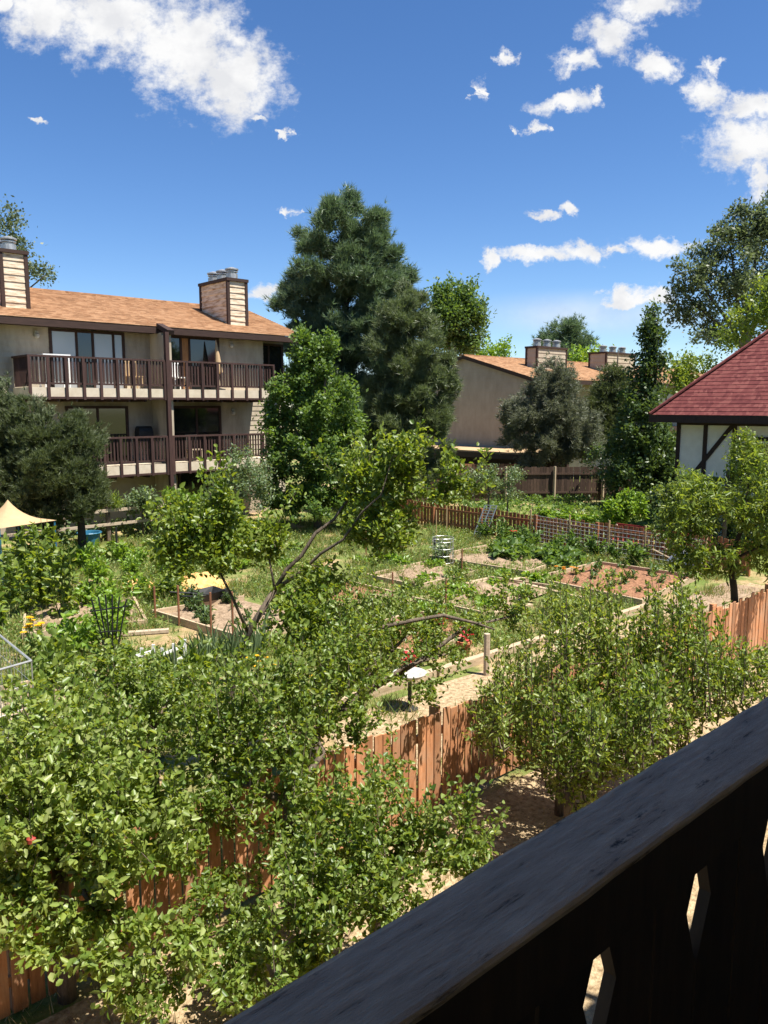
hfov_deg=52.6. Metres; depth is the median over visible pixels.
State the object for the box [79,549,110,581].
vegetable plant
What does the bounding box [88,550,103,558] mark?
vegetable plant
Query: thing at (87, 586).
vegetable plant
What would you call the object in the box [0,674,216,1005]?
apple tree
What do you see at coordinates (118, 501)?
shrub
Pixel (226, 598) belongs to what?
vegetable plant
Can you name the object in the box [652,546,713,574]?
wheelbarrow
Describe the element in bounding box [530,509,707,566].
wire fence
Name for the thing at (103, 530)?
vegetable plant
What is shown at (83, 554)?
vegetable plant
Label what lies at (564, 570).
flower clump
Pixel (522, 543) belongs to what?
vegetable plant
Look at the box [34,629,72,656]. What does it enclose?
vegetable plant
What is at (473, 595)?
vegetable plant
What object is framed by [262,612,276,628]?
vegetable plant
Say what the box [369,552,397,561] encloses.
vegetable plant
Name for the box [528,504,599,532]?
vine
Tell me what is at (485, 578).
plank
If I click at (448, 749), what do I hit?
picket fence
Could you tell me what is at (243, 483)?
shrub
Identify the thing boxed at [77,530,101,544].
tub
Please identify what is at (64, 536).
vegetable plant
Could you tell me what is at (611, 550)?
vegetable plant
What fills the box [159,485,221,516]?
shrub
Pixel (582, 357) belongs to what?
broadleaf tree
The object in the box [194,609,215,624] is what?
vegetable plant
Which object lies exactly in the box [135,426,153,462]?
grill
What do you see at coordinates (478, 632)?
vegetable plant
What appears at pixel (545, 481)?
board fence
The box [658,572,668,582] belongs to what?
vegetable plant
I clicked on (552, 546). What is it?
vegetable plant
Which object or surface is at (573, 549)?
vegetable plant
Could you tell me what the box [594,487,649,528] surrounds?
shrub
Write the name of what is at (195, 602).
vegetable plant
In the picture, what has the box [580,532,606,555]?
vegetable plant
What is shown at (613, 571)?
vegetable plant
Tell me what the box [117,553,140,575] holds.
vegetable plant
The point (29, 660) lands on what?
garden cage
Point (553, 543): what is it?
vegetable plant
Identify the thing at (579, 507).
undergrowth
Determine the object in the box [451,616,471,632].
vegetable plant
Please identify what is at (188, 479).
window
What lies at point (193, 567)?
vegetable plant
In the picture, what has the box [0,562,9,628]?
vegetable plant
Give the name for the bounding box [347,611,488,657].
garden bed
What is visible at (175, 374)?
patio chair
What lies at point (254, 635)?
strap leaved plant
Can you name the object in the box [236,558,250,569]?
vegetable plant
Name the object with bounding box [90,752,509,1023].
apple tree
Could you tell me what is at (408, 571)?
garden bed
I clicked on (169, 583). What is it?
vegetable plant
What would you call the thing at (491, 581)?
vegetable plant
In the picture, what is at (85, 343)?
window
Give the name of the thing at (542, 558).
vegetable plant
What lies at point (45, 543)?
vegetable plant
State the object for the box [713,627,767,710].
young apple tree
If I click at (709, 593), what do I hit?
grass tufts
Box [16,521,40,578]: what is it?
vegetable plant
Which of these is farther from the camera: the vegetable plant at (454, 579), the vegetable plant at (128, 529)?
the vegetable plant at (128, 529)
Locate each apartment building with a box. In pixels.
[0,236,297,538]
[420,338,702,475]
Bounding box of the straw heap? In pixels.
[181,572,228,594]
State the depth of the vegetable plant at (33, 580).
16.54 m
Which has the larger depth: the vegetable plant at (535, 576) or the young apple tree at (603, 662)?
the vegetable plant at (535, 576)
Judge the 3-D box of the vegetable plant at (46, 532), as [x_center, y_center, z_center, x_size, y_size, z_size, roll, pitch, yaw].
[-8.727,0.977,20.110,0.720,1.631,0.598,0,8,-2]
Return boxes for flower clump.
[16,616,48,662]
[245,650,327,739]
[552,566,580,575]
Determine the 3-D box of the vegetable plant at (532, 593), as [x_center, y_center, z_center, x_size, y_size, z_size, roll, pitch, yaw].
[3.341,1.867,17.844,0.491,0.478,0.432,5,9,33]
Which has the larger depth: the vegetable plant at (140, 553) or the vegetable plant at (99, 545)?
the vegetable plant at (99, 545)
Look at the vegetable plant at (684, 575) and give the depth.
19.96 m
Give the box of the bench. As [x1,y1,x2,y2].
[613,523,644,546]
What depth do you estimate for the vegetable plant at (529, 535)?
24.67 m
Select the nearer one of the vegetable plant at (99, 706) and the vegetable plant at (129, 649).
the vegetable plant at (99, 706)
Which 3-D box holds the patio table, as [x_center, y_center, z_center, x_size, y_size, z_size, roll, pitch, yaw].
[-11.103,-4.745,26.203,0.900,1.110,0.600,-7,10,-42]
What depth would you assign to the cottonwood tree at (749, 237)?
48.05 m
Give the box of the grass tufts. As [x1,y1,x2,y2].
[338,582,759,787]
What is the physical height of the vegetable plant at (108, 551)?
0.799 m
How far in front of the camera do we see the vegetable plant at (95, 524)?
25.66 m
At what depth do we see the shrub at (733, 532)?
24.26 m
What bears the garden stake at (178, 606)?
on the ground at (34, 1014)
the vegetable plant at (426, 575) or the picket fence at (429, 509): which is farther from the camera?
the picket fence at (429, 509)
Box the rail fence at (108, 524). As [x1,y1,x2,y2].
[1,492,210,541]
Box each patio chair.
[125,361,142,388]
[172,363,185,388]
[186,434,202,460]
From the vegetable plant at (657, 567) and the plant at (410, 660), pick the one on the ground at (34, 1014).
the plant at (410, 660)
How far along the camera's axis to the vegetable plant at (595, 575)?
20.10 m
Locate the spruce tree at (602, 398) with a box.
[582,349,642,468]
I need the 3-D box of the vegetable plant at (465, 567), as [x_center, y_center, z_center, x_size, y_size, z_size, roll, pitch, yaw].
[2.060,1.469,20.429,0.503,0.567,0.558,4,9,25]
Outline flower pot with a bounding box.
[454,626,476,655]
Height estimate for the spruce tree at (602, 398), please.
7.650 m
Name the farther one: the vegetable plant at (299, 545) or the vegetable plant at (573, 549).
the vegetable plant at (299, 545)
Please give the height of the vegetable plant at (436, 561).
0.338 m
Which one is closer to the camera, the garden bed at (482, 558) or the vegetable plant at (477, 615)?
the vegetable plant at (477, 615)
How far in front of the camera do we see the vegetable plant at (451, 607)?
16.72 m
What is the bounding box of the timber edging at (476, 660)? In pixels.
[314,603,650,708]
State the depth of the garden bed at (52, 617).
16.37 m
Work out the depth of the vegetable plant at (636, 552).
22.03 m
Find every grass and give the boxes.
[0,507,753,785]
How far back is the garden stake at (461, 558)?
20.38 m
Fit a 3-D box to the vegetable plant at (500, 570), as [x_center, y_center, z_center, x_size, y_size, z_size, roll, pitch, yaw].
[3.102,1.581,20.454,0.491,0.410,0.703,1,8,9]
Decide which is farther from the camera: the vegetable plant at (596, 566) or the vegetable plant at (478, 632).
the vegetable plant at (596, 566)
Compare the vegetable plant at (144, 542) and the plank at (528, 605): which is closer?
the plank at (528, 605)
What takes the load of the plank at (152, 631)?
on the ground at (34, 1014)
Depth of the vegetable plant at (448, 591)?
17.86 m
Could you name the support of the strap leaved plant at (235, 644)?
on the ground at (34, 1014)
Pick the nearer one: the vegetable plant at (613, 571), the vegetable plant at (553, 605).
the vegetable plant at (553, 605)
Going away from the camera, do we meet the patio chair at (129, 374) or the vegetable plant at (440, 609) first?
the vegetable plant at (440, 609)
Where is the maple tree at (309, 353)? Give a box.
[249,319,371,529]
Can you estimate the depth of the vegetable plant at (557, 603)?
16.18 m
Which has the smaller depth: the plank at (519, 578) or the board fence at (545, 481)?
the plank at (519, 578)
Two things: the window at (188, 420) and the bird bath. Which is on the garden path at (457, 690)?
the bird bath
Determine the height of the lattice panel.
1.130 m
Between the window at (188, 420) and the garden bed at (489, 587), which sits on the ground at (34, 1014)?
the garden bed at (489, 587)
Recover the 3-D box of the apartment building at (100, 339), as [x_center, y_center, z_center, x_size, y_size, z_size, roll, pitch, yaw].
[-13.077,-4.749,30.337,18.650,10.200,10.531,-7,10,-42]
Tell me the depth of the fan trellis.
13.84 m
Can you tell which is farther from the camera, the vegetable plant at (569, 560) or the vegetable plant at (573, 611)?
the vegetable plant at (569, 560)
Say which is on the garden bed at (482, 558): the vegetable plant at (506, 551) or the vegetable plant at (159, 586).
the vegetable plant at (506, 551)
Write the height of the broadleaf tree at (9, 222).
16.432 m
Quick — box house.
[649,329,767,539]
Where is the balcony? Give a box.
[223,697,767,1023]
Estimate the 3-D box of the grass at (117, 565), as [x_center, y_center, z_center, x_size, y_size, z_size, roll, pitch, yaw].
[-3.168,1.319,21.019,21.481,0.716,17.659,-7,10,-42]
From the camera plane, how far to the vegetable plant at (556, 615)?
16.02 m
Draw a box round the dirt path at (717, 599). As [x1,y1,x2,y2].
[658,582,764,612]
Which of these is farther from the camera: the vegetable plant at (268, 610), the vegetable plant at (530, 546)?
the vegetable plant at (530, 546)
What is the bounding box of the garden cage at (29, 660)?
[0,634,33,737]
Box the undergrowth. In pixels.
[309,487,668,538]
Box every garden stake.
[115,527,117,559]
[153,586,156,619]
[177,585,179,625]
[209,592,211,635]
[231,592,233,634]
[445,579,446,613]
[461,548,462,569]
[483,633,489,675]
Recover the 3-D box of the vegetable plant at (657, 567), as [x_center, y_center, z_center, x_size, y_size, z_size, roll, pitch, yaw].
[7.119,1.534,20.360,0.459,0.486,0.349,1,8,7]
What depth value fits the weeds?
19.66 m
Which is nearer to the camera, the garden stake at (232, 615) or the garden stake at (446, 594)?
the garden stake at (232, 615)
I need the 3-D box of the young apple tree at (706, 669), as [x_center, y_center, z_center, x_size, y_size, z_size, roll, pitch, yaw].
[3.369,1.940,8.737,1.756,2.890,2.156,3,8,18]
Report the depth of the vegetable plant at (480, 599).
17.25 m
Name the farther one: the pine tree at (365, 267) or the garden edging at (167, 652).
the pine tree at (365, 267)
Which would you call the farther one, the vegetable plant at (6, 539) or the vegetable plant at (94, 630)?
the vegetable plant at (6, 539)
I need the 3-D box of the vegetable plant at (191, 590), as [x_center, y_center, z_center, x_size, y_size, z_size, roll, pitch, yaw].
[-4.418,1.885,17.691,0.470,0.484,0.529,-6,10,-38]
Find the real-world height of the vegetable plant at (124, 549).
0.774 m
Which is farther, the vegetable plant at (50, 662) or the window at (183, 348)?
the window at (183, 348)
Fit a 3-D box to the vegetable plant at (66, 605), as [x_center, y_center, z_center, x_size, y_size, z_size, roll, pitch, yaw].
[-6.736,1.496,16.244,0.802,1.686,0.537,0,8,0]
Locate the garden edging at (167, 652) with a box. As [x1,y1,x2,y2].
[129,639,186,663]
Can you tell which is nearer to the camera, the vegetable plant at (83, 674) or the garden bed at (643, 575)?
the vegetable plant at (83, 674)
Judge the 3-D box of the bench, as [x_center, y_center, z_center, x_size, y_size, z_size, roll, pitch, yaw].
[7.450,0.855,23.735,0.485,0.882,1.100,-7,10,-42]
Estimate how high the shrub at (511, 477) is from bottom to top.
2.516 m
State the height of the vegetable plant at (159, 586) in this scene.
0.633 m
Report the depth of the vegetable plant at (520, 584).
18.57 m
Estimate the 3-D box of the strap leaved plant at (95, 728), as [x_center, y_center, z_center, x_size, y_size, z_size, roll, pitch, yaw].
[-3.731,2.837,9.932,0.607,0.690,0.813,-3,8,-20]
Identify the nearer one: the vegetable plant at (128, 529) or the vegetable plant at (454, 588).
the vegetable plant at (454, 588)
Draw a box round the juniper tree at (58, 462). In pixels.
[0,370,118,566]
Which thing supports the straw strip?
on the ground at (34, 1014)
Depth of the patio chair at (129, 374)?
27.98 m
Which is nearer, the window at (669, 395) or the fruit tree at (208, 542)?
the fruit tree at (208, 542)
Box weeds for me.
[0,511,717,786]
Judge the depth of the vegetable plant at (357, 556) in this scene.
22.46 m
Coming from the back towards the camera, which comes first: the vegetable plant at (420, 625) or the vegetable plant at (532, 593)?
the vegetable plant at (532, 593)
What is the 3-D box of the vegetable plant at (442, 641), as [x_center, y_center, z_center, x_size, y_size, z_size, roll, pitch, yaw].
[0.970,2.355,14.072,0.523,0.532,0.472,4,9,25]
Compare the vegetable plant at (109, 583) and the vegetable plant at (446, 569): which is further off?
the vegetable plant at (446, 569)
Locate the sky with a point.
(561, 154)
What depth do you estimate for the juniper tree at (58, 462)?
21.06 m
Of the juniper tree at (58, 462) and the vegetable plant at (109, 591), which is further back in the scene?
the juniper tree at (58, 462)
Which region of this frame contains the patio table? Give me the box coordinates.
[37,353,70,387]
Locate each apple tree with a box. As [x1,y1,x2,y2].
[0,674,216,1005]
[8,633,227,817]
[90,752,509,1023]
[132,604,413,940]
[306,550,535,758]
[461,564,657,816]
[521,654,694,818]
[613,561,756,768]
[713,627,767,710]
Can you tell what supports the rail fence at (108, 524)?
on the ground at (34, 1014)
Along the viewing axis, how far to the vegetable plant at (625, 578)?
19.49 m
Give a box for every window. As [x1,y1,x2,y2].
[48,328,125,387]
[65,406,129,462]
[171,335,220,389]
[173,406,221,458]
[178,471,226,507]
[263,343,283,390]
[659,392,674,403]
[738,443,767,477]
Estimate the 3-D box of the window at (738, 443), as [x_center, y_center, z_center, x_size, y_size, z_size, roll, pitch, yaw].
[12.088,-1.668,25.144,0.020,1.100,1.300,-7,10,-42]
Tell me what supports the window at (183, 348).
in the apartment building at (100, 339)
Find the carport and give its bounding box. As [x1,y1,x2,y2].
[431,444,568,487]
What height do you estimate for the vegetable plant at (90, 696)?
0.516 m
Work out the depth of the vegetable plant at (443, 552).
22.06 m
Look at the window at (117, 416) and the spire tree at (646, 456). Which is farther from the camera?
the spire tree at (646, 456)
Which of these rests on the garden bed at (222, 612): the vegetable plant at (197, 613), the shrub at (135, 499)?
the vegetable plant at (197, 613)
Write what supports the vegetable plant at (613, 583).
on the garden bed at (643, 575)
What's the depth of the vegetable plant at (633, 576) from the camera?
19.85 m
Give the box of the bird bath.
[393,667,426,711]
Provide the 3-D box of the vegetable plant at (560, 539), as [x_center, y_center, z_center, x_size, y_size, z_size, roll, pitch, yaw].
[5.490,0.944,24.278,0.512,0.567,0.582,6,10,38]
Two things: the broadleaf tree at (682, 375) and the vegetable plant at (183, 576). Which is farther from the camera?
the broadleaf tree at (682, 375)
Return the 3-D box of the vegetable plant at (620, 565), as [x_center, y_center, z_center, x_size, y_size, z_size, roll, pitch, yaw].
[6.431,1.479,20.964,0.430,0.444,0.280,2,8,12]
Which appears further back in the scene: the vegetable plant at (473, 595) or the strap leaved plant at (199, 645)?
the vegetable plant at (473, 595)
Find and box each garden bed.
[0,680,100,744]
[22,595,147,638]
[152,595,302,641]
[281,582,390,604]
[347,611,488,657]
[366,561,477,588]
[412,576,555,615]
[429,544,549,574]
[536,562,695,604]
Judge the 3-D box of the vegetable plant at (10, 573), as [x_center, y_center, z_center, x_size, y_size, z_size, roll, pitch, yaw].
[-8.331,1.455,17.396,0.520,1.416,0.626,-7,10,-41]
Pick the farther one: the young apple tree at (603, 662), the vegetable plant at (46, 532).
the vegetable plant at (46, 532)
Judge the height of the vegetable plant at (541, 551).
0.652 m
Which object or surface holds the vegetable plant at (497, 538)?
on the garden bed at (482, 558)
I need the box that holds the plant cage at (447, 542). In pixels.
[432,535,453,563]
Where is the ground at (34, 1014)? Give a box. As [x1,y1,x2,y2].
[0,430,767,1023]
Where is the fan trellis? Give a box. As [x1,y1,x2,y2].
[90,595,127,648]
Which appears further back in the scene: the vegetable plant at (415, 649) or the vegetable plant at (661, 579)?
the vegetable plant at (661, 579)
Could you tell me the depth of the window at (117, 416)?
28.48 m
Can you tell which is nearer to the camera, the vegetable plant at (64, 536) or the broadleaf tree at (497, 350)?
the vegetable plant at (64, 536)
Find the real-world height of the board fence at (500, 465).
1.610 m
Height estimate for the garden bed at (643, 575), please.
0.199 m
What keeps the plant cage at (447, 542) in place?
on the ground at (34, 1014)
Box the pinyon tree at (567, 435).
[493,350,607,467]
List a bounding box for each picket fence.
[0,583,767,1018]
[358,500,750,576]
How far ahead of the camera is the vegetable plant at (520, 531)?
25.29 m
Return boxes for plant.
[0,530,26,582]
[0,546,23,603]
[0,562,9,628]
[3,669,80,716]
[7,556,40,614]
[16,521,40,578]
[19,541,51,609]
[29,628,89,686]
[34,537,61,605]
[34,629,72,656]
[35,523,62,579]
[41,544,80,617]
[46,605,99,654]
[54,655,97,697]
[57,520,75,545]
[63,536,99,567]
[70,678,105,707]
[72,514,103,530]
[72,573,106,603]
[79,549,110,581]
[81,611,127,649]
[81,637,137,678]
[81,685,111,728]
[83,593,133,629]
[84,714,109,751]
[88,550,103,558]
[89,585,141,624]
[90,569,133,599]
[93,537,106,554]
[94,536,124,558]
[95,518,119,538]
[106,538,135,562]
[110,662,162,700]
[117,512,141,536]
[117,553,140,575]
[121,572,150,595]
[125,546,148,563]
[131,668,172,733]
[132,656,173,679]
[136,577,166,601]
[140,513,159,533]
[140,537,157,550]
[148,570,188,597]
[152,554,175,574]
[161,640,186,671]
[162,636,222,692]
[173,570,195,582]
[178,643,211,662]
[179,584,200,602]
[183,592,203,610]
[184,557,202,575]
[184,625,217,661]
[190,620,236,647]
[192,604,208,617]
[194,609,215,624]
[199,603,216,616]
[206,622,254,664]
[216,652,245,679]
[220,586,237,603]
[221,625,267,665]
[227,609,270,650]
[228,616,240,624]
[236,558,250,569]
[242,608,256,620]
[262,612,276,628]
[265,604,276,615]
[274,557,294,568]
[278,583,292,591]
[281,540,305,551]
[354,555,367,562]
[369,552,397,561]
[389,553,413,564]
[396,651,418,668]
[401,639,432,665]
[403,576,414,586]
[410,599,433,609]
[411,621,431,640]
[415,570,436,581]
[415,577,426,589]
[420,557,444,566]
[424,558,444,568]
[428,540,451,562]
[428,589,454,600]
[428,601,445,619]
[430,603,455,614]
[431,631,454,653]
[434,613,448,628]
[441,564,454,576]
[446,567,466,587]
[447,582,477,595]
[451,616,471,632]
[452,558,468,576]
[468,589,482,598]
[470,621,484,638]
[472,611,489,620]
[473,591,498,609]
[476,517,495,536]
[484,576,508,586]
[485,538,512,556]
[490,540,530,560]
[491,516,513,538]
[491,535,532,552]
[493,565,510,576]
[495,535,526,542]
[507,523,527,537]
[507,534,535,544]
[507,583,532,593]
[512,542,543,557]
[519,582,541,601]
[521,526,543,545]
[521,570,559,582]
[532,552,547,560]
[535,545,585,563]
[540,593,557,607]
[541,538,562,549]
[541,553,578,569]
[544,540,570,551]
[545,598,557,610]
[545,601,564,624]
[550,534,565,545]
[554,598,577,618]
[558,528,585,549]
[559,543,582,558]
[567,601,578,621]
[574,564,585,573]
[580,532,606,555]
[586,558,601,571]
[589,570,599,579]
[602,540,622,558]
[606,578,616,587]
[609,567,616,575]
[615,569,631,583]
[616,559,629,568]
[620,537,651,564]
[627,568,639,578]
[646,561,664,576]
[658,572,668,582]
[676,570,690,579]
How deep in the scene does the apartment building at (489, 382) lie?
47.49 m
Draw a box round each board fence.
[412,466,672,500]
[431,463,516,488]
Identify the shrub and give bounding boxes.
[90,489,124,518]
[120,485,164,535]
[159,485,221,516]
[196,443,277,515]
[454,459,528,511]
[582,438,673,522]
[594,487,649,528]
[648,481,766,551]
[649,426,767,543]
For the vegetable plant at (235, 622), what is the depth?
15.76 m
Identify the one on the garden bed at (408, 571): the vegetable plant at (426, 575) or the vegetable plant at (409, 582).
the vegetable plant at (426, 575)
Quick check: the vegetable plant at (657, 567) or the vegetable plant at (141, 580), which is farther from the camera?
the vegetable plant at (657, 567)
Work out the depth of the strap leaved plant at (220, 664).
12.72 m
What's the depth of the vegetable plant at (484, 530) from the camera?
26.33 m
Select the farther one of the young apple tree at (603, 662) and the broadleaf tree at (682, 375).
the broadleaf tree at (682, 375)
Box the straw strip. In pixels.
[36,655,767,1023]
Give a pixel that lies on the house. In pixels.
(707, 410)
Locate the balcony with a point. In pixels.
(530, 930)
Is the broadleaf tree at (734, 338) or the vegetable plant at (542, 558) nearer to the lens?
the vegetable plant at (542, 558)
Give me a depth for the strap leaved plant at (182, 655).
12.97 m
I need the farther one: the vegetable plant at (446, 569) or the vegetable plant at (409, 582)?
the vegetable plant at (446, 569)
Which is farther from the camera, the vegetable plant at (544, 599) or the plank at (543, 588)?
the plank at (543, 588)
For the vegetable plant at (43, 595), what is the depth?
16.87 m
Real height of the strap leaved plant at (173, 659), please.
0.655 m
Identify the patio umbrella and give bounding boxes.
[214,340,225,389]
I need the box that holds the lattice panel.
[474,505,496,534]
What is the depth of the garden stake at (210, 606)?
15.18 m
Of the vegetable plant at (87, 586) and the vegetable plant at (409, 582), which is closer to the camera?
the vegetable plant at (87, 586)
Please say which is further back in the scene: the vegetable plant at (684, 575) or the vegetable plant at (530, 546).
the vegetable plant at (530, 546)
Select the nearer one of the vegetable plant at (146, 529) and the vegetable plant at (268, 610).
the vegetable plant at (268, 610)
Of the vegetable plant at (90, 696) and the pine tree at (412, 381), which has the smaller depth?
the vegetable plant at (90, 696)
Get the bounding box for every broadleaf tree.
[0,194,59,287]
[424,270,496,355]
[470,333,515,356]
[565,339,614,361]
[658,346,722,395]
[709,267,767,355]
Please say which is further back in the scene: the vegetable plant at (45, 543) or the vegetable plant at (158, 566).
the vegetable plant at (158, 566)
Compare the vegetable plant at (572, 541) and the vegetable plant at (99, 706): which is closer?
the vegetable plant at (99, 706)
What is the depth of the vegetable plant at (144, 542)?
24.16 m
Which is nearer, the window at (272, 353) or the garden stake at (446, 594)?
the garden stake at (446, 594)
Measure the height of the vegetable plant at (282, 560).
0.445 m
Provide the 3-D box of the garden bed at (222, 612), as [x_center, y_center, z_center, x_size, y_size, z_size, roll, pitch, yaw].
[-3.129,2.183,16.472,3.109,0.215,2.127,7,10,41]
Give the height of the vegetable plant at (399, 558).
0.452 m
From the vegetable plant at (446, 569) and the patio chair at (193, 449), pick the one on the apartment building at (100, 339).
the patio chair at (193, 449)
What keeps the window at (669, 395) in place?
in the apartment building at (489, 382)
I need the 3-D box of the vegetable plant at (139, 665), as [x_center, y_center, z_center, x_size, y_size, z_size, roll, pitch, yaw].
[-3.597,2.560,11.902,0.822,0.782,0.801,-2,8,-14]
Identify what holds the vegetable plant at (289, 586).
on the ground at (34, 1014)
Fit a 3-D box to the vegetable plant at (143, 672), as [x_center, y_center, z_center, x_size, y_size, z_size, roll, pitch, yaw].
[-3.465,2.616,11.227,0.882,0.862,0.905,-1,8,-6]
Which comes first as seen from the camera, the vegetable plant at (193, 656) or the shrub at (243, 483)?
the vegetable plant at (193, 656)
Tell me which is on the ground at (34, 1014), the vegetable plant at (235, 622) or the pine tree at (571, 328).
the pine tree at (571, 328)
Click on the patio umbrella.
(217, 357)
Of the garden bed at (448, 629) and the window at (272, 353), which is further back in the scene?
the window at (272, 353)
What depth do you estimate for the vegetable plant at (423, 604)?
17.12 m
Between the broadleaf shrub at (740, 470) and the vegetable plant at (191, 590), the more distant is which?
the broadleaf shrub at (740, 470)
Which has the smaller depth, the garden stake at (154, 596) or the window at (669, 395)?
the garden stake at (154, 596)
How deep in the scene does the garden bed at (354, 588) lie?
18.56 m
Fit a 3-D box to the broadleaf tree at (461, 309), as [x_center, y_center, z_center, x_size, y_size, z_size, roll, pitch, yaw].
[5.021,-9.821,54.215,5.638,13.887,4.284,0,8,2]
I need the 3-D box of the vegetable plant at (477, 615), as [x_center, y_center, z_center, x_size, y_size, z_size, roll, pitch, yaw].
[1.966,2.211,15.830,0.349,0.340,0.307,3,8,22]
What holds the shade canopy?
on the ground at (34, 1014)
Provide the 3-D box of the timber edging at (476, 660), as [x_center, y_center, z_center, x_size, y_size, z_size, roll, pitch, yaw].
[2.392,2.517,14.329,9.303,0.145,0.150,-7,10,-40]
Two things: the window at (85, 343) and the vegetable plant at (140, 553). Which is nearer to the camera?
the vegetable plant at (140, 553)
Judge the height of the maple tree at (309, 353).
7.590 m
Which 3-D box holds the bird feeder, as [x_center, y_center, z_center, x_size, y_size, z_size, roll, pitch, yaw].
[-2.430,2.128,5.337,0.064,0.320,0.061,-7,10,-42]
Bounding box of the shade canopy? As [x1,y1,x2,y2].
[0,500,56,584]
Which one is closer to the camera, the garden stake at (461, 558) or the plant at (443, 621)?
the plant at (443, 621)
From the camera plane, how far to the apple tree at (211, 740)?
6.72 m
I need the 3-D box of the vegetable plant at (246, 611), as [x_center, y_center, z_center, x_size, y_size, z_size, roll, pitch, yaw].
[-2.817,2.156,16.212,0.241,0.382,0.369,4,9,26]
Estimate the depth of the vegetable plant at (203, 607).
16.33 m
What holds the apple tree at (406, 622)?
on the ground at (34, 1014)
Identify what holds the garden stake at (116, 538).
on the ground at (34, 1014)
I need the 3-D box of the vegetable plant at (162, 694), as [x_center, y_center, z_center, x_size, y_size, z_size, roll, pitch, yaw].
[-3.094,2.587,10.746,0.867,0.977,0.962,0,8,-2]
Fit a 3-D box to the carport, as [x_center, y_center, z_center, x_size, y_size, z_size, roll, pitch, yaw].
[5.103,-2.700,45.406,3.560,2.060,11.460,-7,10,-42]
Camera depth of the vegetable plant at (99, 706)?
10.36 m
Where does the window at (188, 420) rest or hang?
in the apartment building at (100, 339)
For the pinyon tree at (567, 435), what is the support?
on the ground at (34, 1014)
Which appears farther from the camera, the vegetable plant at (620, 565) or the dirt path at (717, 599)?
the vegetable plant at (620, 565)
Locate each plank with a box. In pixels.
[121,628,168,635]
[464,577,528,584]
[472,577,487,581]
[494,603,532,615]
[515,582,583,598]
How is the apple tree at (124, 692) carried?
on the ground at (34, 1014)
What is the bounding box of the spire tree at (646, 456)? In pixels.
[597,294,676,504]
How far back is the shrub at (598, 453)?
35.01 m
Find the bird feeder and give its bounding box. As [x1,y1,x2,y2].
[26,800,35,844]
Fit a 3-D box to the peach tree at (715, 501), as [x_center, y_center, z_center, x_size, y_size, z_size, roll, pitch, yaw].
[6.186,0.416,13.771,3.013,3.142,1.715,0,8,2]
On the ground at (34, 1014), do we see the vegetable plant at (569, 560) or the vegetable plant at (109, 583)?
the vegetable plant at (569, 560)
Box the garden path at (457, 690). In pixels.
[325,583,764,768]
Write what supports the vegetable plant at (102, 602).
on the ground at (34, 1014)
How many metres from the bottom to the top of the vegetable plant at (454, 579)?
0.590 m
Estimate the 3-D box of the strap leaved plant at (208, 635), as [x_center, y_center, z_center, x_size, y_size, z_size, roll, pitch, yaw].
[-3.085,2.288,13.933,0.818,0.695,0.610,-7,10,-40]
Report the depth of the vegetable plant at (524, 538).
24.27 m
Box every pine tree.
[261,182,422,458]
[358,275,463,507]
[531,312,599,360]
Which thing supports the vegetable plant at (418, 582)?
on the ground at (34, 1014)
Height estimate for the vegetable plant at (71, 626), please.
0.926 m
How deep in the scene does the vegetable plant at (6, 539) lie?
19.19 m
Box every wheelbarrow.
[170,586,231,601]
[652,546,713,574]
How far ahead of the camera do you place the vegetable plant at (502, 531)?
25.83 m
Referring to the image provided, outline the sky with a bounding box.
[0,0,767,406]
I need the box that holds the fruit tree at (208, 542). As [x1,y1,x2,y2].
[136,407,495,732]
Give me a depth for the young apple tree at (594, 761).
7.30 m
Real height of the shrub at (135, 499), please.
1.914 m
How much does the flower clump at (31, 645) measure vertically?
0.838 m
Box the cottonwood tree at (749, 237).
[657,185,767,349]
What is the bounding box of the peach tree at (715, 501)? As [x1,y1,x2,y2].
[644,448,767,602]
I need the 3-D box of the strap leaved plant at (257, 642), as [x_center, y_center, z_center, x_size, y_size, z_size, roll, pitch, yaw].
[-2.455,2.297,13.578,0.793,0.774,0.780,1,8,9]
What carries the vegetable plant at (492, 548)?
on the garden bed at (482, 558)
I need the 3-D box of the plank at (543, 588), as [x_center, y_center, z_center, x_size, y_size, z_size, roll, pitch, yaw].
[3.997,1.912,18.885,0.120,0.090,2.073,-6,10,-37]

